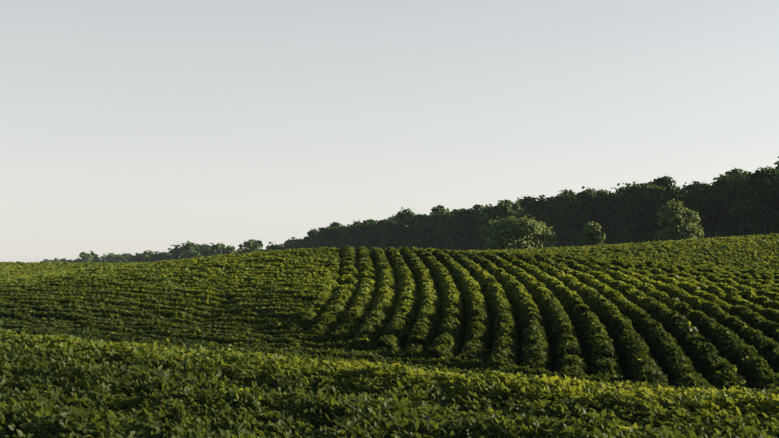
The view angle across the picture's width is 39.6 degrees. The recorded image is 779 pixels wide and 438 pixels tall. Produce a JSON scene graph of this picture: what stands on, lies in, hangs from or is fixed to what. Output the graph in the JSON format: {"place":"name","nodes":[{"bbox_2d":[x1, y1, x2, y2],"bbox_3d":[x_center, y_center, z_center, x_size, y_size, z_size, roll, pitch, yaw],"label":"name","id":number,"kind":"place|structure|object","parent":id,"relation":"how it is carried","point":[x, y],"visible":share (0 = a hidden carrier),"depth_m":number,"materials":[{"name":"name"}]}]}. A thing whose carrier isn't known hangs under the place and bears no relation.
{"place":"outdoors","nodes":[
{"label":"outdoors","id":0,"kind":"place"},
{"bbox_2d":[0,329,778,437],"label":"crop field","id":1,"kind":"structure","parent":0,"point":[37,408],"depth_m":15.74,"materials":[{"name":"green plant"}]},
{"bbox_2d":[0,0,778,262],"label":"sky","id":2,"kind":"structure","parent":0,"point":[132,127],"materials":[{"name":"white"}]},
{"bbox_2d":[294,245,778,391],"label":"crop rows","id":3,"kind":"object","parent":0,"point":[446,270],"depth_m":31.46,"materials":[{"name":"green plant"}]},
{"bbox_3d":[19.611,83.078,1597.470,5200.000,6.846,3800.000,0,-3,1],"label":"ground","id":4,"kind":"structure","parent":0,"visible":0},
{"bbox_2d":[77,252,93,262],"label":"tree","id":5,"kind":"object","parent":4,"relation":"on","point":[86,257],"visible":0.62,"depth_m":734.42,"materials":[{"name":"green plant"}]},
{"bbox_2d":[81,251,98,259],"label":"tree","id":6,"kind":"object","parent":4,"relation":"on","point":[94,255],"visible":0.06,"depth_m":803.76,"materials":[{"name":"green plant"}]},
{"bbox_2d":[95,252,114,262],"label":"tree","id":7,"kind":"object","parent":4,"relation":"on","point":[105,258],"visible":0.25,"depth_m":737.09,"materials":[{"name":"green plant"}]},
{"bbox_2d":[118,257,127,262],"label":"tree","id":8,"kind":"object","parent":4,"relation":"on","point":[123,259],"visible":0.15,"depth_m":681.27,"materials":[{"name":"green plant"}]},
{"bbox_2d":[114,253,132,262],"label":"tree","id":9,"kind":"object","parent":4,"relation":"on","point":[128,257],"visible":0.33,"depth_m":694.71,"materials":[{"name":"green plant"}]},
{"bbox_2d":[132,250,152,262],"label":"tree","id":10,"kind":"object","parent":4,"relation":"on","point":[137,257],"visible":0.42,"depth_m":646.57,"materials":[{"name":"green plant"}]},
{"bbox_2d":[141,254,150,262],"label":"tree","id":11,"kind":"object","parent":4,"relation":"on","point":[145,258],"visible":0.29,"depth_m":633.37,"materials":[{"name":"green plant"}]},
{"bbox_2d":[149,252,160,261],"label":"tree","id":12,"kind":"object","parent":4,"relation":"on","point":[151,259],"visible":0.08,"depth_m":611.37,"materials":[{"name":"green plant"}]},
{"bbox_2d":[153,251,163,260],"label":"tree","id":13,"kind":"object","parent":4,"relation":"on","point":[157,257],"visible":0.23,"depth_m":585.85,"materials":[{"name":"green plant"}]},
{"bbox_2d":[160,252,171,260],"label":"tree","id":14,"kind":"object","parent":4,"relation":"on","point":[163,254],"visible":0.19,"depth_m":584.90,"materials":[{"name":"green plant"}]},
{"bbox_2d":[163,241,200,259],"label":"tree","id":15,"kind":"object","parent":4,"relation":"on","point":[178,253],"visible":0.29,"depth_m":546.42,"materials":[{"name":"green plant"}]},
{"bbox_2d":[185,250,194,258],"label":"tree","id":16,"kind":"object","parent":4,"relation":"on","point":[189,254],"visible":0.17,"depth_m":527.10,"materials":[{"name":"green plant"}]},
{"bbox_2d":[191,251,203,257],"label":"tree","id":17,"kind":"object","parent":4,"relation":"on","point":[196,254],"visible":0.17,"depth_m":525.45,"materials":[{"name":"green plant"}]},
{"bbox_2d":[198,244,210,253],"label":"tree","id":18,"kind":"object","parent":4,"relation":"on","point":[203,248],"visible":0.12,"depth_m":552.43,"materials":[{"name":"green plant"}]},
{"bbox_2d":[202,243,224,256],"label":"tree","id":19,"kind":"object","parent":4,"relation":"on","point":[217,247],"visible":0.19,"depth_m":506.98,"materials":[{"name":"green plant"}]},
{"bbox_2d":[208,249,221,256],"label":"tree","id":20,"kind":"object","parent":4,"relation":"on","point":[216,253],"visible":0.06,"depth_m":500.80,"materials":[{"name":"green plant"}]},
{"bbox_2d":[221,245,237,254],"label":"tree","id":21,"kind":"object","parent":4,"relation":"on","point":[230,248],"visible":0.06,"depth_m":477.14,"materials":[{"name":"green plant"}]},
{"bbox_2d":[234,246,252,253],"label":"tree","id":22,"kind":"object","parent":4,"relation":"on","point":[247,250],"visible":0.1,"depth_m":455.03,"materials":[{"name":"green plant"}]},
{"bbox_2d":[238,239,262,251],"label":"tree","id":23,"kind":"object","parent":4,"relation":"on","point":[252,244],"visible":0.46,"depth_m":465.08,"materials":[{"name":"green plant"}]},
{"bbox_2d":[257,242,281,251],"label":"tree","id":24,"kind":"object","parent":4,"relation":"on","point":[275,247],"visible":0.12,"depth_m":445.26,"materials":[{"name":"green plant"}]},
{"bbox_2d":[278,239,296,249],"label":"tree","id":25,"kind":"object","parent":4,"relation":"on","point":[285,246],"visible":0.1,"depth_m":424.08,"materials":[{"name":"green plant"}]},
{"bbox_2d":[283,237,294,245],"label":"tree","id":26,"kind":"object","parent":4,"relation":"on","point":[289,241],"visible":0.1,"depth_m":435.61,"materials":[{"name":"green plant"}]},
{"bbox_2d":[0,261,595,384],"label":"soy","id":27,"kind":"object","parent":4,"relation":"on","point":[367,350],"depth_m":33.58,"materials":[{"name":"green plant"}]},
{"bbox_2d":[292,236,308,249],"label":"tree","id":28,"kind":"object","parent":4,"relation":"on","point":[296,245],"visible":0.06,"depth_m":406.54,"materials":[{"name":"green plant"}]},
{"bbox_2d":[304,228,320,248],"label":"tree","id":29,"kind":"object","parent":4,"relation":"on","point":[312,233],"visible":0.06,"depth_m":394.02,"materials":[{"name":"green plant"}]},
{"bbox_2d":[299,227,325,247],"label":"tree","id":30,"kind":"object","parent":4,"relation":"on","point":[303,244],"visible":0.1,"depth_m":399.60,"materials":[{"name":"green plant"}]},
{"bbox_2d":[311,227,334,247],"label":"tree","id":31,"kind":"object","parent":4,"relation":"on","point":[318,235],"visible":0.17,"depth_m":384.50,"materials":[{"name":"green plant"}]},
{"bbox_2d":[316,226,339,247],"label":"tree","id":32,"kind":"object","parent":4,"relation":"on","point":[333,233],"visible":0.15,"depth_m":381.92,"materials":[{"name":"green plant"}]},
{"bbox_2d":[329,222,342,227],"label":"tree","id":33,"kind":"object","parent":4,"relation":"on","point":[334,224],"visible":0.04,"depth_m":419.17,"materials":[{"name":"green plant"}]},
{"bbox_2d":[331,228,344,247],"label":"tree","id":34,"kind":"object","parent":4,"relation":"on","point":[335,243],"visible":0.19,"depth_m":375.11,"materials":[{"name":"green plant"}]},
{"bbox_2d":[341,223,359,247],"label":"tree","id":35,"kind":"object","parent":4,"relation":"on","point":[348,230],"visible":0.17,"depth_m":364.31,"materials":[{"name":"green plant"}]},
{"bbox_2d":[347,222,362,248],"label":"tree","id":36,"kind":"object","parent":4,"relation":"on","point":[353,242],"visible":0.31,"depth_m":358.41,"materials":[{"name":"green plant"}]},
{"bbox_2d":[357,219,374,247],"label":"tree","id":37,"kind":"object","parent":4,"relation":"on","point":[365,226],"visible":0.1,"depth_m":354.49,"materials":[{"name":"green plant"}]},
{"bbox_2d":[361,223,381,249],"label":"tree","id":38,"kind":"object","parent":4,"relation":"on","point":[371,237],"visible":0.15,"depth_m":345.40,"materials":[{"name":"green plant"}]},
{"bbox_2d":[376,218,396,239],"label":"tree","id":39,"kind":"object","parent":4,"relation":"on","point":[380,223],"visible":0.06,"depth_m":340.80,"materials":[{"name":"green plant"}]},
{"bbox_2d":[378,218,399,247],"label":"tree","id":40,"kind":"object","parent":4,"relation":"on","point":[383,227],"visible":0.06,"depth_m":336.19,"materials":[{"name":"green plant"}]},
{"bbox_2d":[0,247,778,394],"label":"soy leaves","id":41,"kind":"object","parent":4,"relation":"on","point":[50,288],"visible":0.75,"depth_m":37.53,"materials":[{"name":"green plant"}]},
{"bbox_2d":[380,219,410,249],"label":"tree","id":42,"kind":"object","parent":4,"relation":"on","point":[396,235],"visible":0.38,"depth_m":327.58,"materials":[{"name":"green plant"}]},
{"bbox_2d":[391,207,418,221],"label":"tree","id":43,"kind":"object","parent":4,"relation":"on","point":[404,215],"visible":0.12,"depth_m":343.73,"materials":[{"name":"green plant"}]},
{"bbox_2d":[405,214,428,244],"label":"tree","id":44,"kind":"object","parent":4,"relation":"on","point":[415,221],"visible":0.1,"depth_m":325.67,"materials":[{"name":"green plant"}]},
{"bbox_2d":[406,212,441,249],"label":"tree","id":45,"kind":"object","parent":4,"relation":"on","point":[422,237],"visible":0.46,"depth_m":315.59,"materials":[{"name":"green plant"}]},
{"bbox_2d":[430,205,448,214],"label":"tree","id":46,"kind":"object","parent":4,"relation":"on","point":[440,209],"visible":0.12,"depth_m":328.66,"materials":[{"name":"green plant"}]},
{"bbox_2d":[434,212,453,249],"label":"tree","id":47,"kind":"object","parent":4,"relation":"on","point":[443,216],"visible":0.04,"depth_m":304.32,"materials":[{"name":"green plant"}]},
{"bbox_2d":[437,213,464,249],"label":"tree","id":48,"kind":"object","parent":4,"relation":"on","point":[447,228],"visible":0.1,"depth_m":297.14,"materials":[{"name":"green plant"}]},
{"bbox_2d":[446,209,462,214],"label":"tree","id":49,"kind":"object","parent":4,"relation":"on","point":[454,211],"depth_m":315.84,"materials":[{"name":"green plant"}]},
{"bbox_2d":[449,208,476,250],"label":"tree","id":50,"kind":"object","parent":4,"relation":"on","point":[464,223],"visible":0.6,"depth_m":292.79,"materials":[{"name":"green plant"}]},
{"bbox_2d":[467,210,484,249],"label":"tree","id":51,"kind":"object","parent":4,"relation":"on","point":[477,224],"visible":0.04,"depth_m":290.63,"materials":[{"name":"green plant"}]},
{"bbox_2d":[468,205,487,214],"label":"tree","id":52,"kind":"object","parent":4,"relation":"on","point":[475,210],"depth_m":312.05,"materials":[{"name":"green plant"}]},
{"bbox_2d":[472,204,483,208],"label":"tree","id":53,"kind":"object","parent":4,"relation":"on","point":[476,206],"depth_m":321.26,"materials":[{"name":"green plant"}]},
{"bbox_2d":[472,204,499,250],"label":"tree","id":54,"kind":"object","parent":4,"relation":"on","point":[481,245],"visible":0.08,"depth_m":282.77,"materials":[{"name":"green plant"}]},
{"bbox_2d":[484,202,520,236],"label":"tree","id":55,"kind":"object","parent":4,"relation":"on","point":[503,211],"visible":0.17,"depth_m":275.03,"materials":[{"name":"green plant"}]},
{"bbox_2d":[498,199,512,204],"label":"tree","id":56,"kind":"object","parent":4,"relation":"on","point":[505,201],"visible":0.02,"depth_m":305.17,"materials":[{"name":"green plant"}]},
{"bbox_2d":[505,202,523,212],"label":"tree","id":57,"kind":"object","parent":4,"relation":"on","point":[515,207],"visible":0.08,"depth_m":289.23,"materials":[{"name":"green plant"}]},
{"bbox_2d":[478,214,556,249],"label":"pale bush","id":58,"kind":"object","parent":4,"relation":"on","point":[520,233],"visible":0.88,"depth_m":133.82,"materials":[{"name":"green plant"}]},
{"bbox_2d":[517,195,545,218],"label":"tree","id":59,"kind":"object","parent":4,"relation":"on","point":[528,204],"visible":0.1,"depth_m":266.75,"materials":[{"name":"green plant"}]},
{"bbox_2d":[528,196,555,231],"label":"tree","id":60,"kind":"object","parent":4,"relation":"on","point":[547,206],"visible":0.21,"depth_m":263.22,"materials":[{"name":"green plant"}]},
{"bbox_2d":[543,193,576,230],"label":"tree","id":61,"kind":"object","parent":4,"relation":"on","point":[548,215],"visible":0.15,"depth_m":256.14,"materials":[{"name":"green plant"}]},
{"bbox_2d":[548,196,576,246],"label":"tree","id":62,"kind":"object","parent":4,"relation":"on","point":[564,208],"visible":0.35,"depth_m":250.84,"materials":[{"name":"green plant"}]},
{"bbox_2d":[552,189,577,202],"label":"tree","id":63,"kind":"object","parent":4,"relation":"on","point":[569,192],"visible":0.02,"depth_m":265.31,"materials":[{"name":"green plant"}]},
{"bbox_2d":[561,186,610,246],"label":"tree","id":64,"kind":"object","parent":4,"relation":"on","point":[587,202],"visible":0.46,"depth_m":242.49,"materials":[{"name":"green plant"}]},
{"bbox_2d":[578,221,605,245],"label":"pale bush","id":65,"kind":"object","parent":4,"relation":"on","point":[593,234],"visible":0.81,"depth_m":138.75,"materials":[{"name":"green plant"}]},
{"bbox_2d":[593,189,606,195],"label":"tree","id":66,"kind":"object","parent":4,"relation":"on","point":[599,192],"depth_m":264.57,"materials":[{"name":"green plant"}]},
{"bbox_2d":[595,190,622,244],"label":"tree","id":67,"kind":"object","parent":4,"relation":"on","point":[606,208],"visible":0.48,"depth_m":239.96,"materials":[{"name":"green plant"}]},
{"bbox_2d":[456,233,778,271],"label":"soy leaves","id":68,"kind":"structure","parent":4,"relation":"on","point":[757,252],"depth_m":96.06,"materials":[{"name":"green plant"}]},
{"bbox_2d":[607,184,642,243],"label":"tree","id":69,"kind":"object","parent":4,"relation":"on","point":[621,209],"visible":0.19,"depth_m":232.41,"materials":[{"name":"green plant"}]},
{"bbox_2d":[609,181,642,192],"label":"tree","id":70,"kind":"object","parent":4,"relation":"on","point":[622,187],"visible":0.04,"depth_m":257.26,"materials":[{"name":"green plant"}]},
{"bbox_2d":[616,183,671,243],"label":"tree","id":71,"kind":"object","parent":4,"relation":"on","point":[639,204],"visible":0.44,"depth_m":223.39,"materials":[{"name":"green plant"}]},
{"bbox_2d":[632,196,672,241],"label":"tree","id":72,"kind":"object","parent":4,"relation":"on","point":[652,216],"visible":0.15,"depth_m":221.79,"materials":[{"name":"green plant"}]},
{"bbox_2d":[640,174,679,199],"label":"tree","id":73,"kind":"object","parent":4,"relation":"on","point":[666,182],"visible":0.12,"depth_m":232.11,"materials":[{"name":"green plant"}]},
{"bbox_2d":[653,199,703,241],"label":"pale bush","id":74,"kind":"object","parent":4,"relation":"on","point":[677,223],"visible":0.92,"depth_m":137.30,"materials":[{"name":"green plant"}]},
{"bbox_2d":[672,182,697,198],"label":"tree","id":75,"kind":"object","parent":4,"relation":"on","point":[690,188],"visible":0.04,"depth_m":227.95,"materials":[{"name":"green plant"}]},
{"bbox_2d":[673,187,708,212],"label":"tree","id":76,"kind":"object","parent":4,"relation":"on","point":[686,200],"visible":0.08,"depth_m":215.37,"materials":[{"name":"green plant"}]},
{"bbox_2d":[691,183,710,193],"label":"tree","id":77,"kind":"object","parent":4,"relation":"on","point":[700,186],"depth_m":221.64,"materials":[{"name":"green plant"}]},
{"bbox_2d":[691,181,710,187],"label":"tree","id":78,"kind":"object","parent":4,"relation":"on","point":[696,182],"depth_m":233.85,"materials":[{"name":"green plant"}]},
{"bbox_2d":[691,174,741,238],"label":"tree","id":79,"kind":"object","parent":4,"relation":"on","point":[709,207],"visible":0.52,"depth_m":207.42,"materials":[{"name":"green plant"}]},
{"bbox_2d":[709,172,751,236],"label":"tree","id":80,"kind":"object","parent":4,"relation":"on","point":[726,194],"visible":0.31,"depth_m":202.95,"materials":[{"name":"green plant"}]},
{"bbox_2d":[724,168,747,179],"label":"tree","id":81,"kind":"object","parent":4,"relation":"on","point":[734,172],"visible":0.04,"depth_m":227.36,"materials":[{"name":"green plant"}]},
{"bbox_2d":[732,167,778,235],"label":"tree","id":82,"kind":"object","parent":4,"relation":"on","point":[743,227],"visible":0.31,"depth_m":195.01,"materials":[{"name":"green plant"}]},
{"bbox_2d":[737,167,778,181],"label":"tree","id":83,"kind":"object","parent":4,"relation":"on","point":[772,169],"depth_m":206.94,"materials":[{"name":"green plant"}]},
{"bbox_2d":[741,166,778,234],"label":"tree","id":84,"kind":"object","parent":4,"relation":"on","point":[764,207],"visible":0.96,"depth_m":191.44,"materials":[{"name":"green plant"}]},
{"bbox_2d":[774,156,778,169],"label":"tree","id":85,"kind":"object","parent":4,"relation":"on","point":[777,163],"visible":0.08,"depth_m":209.44,"materials":[{"name":"green plant"}]}
]}

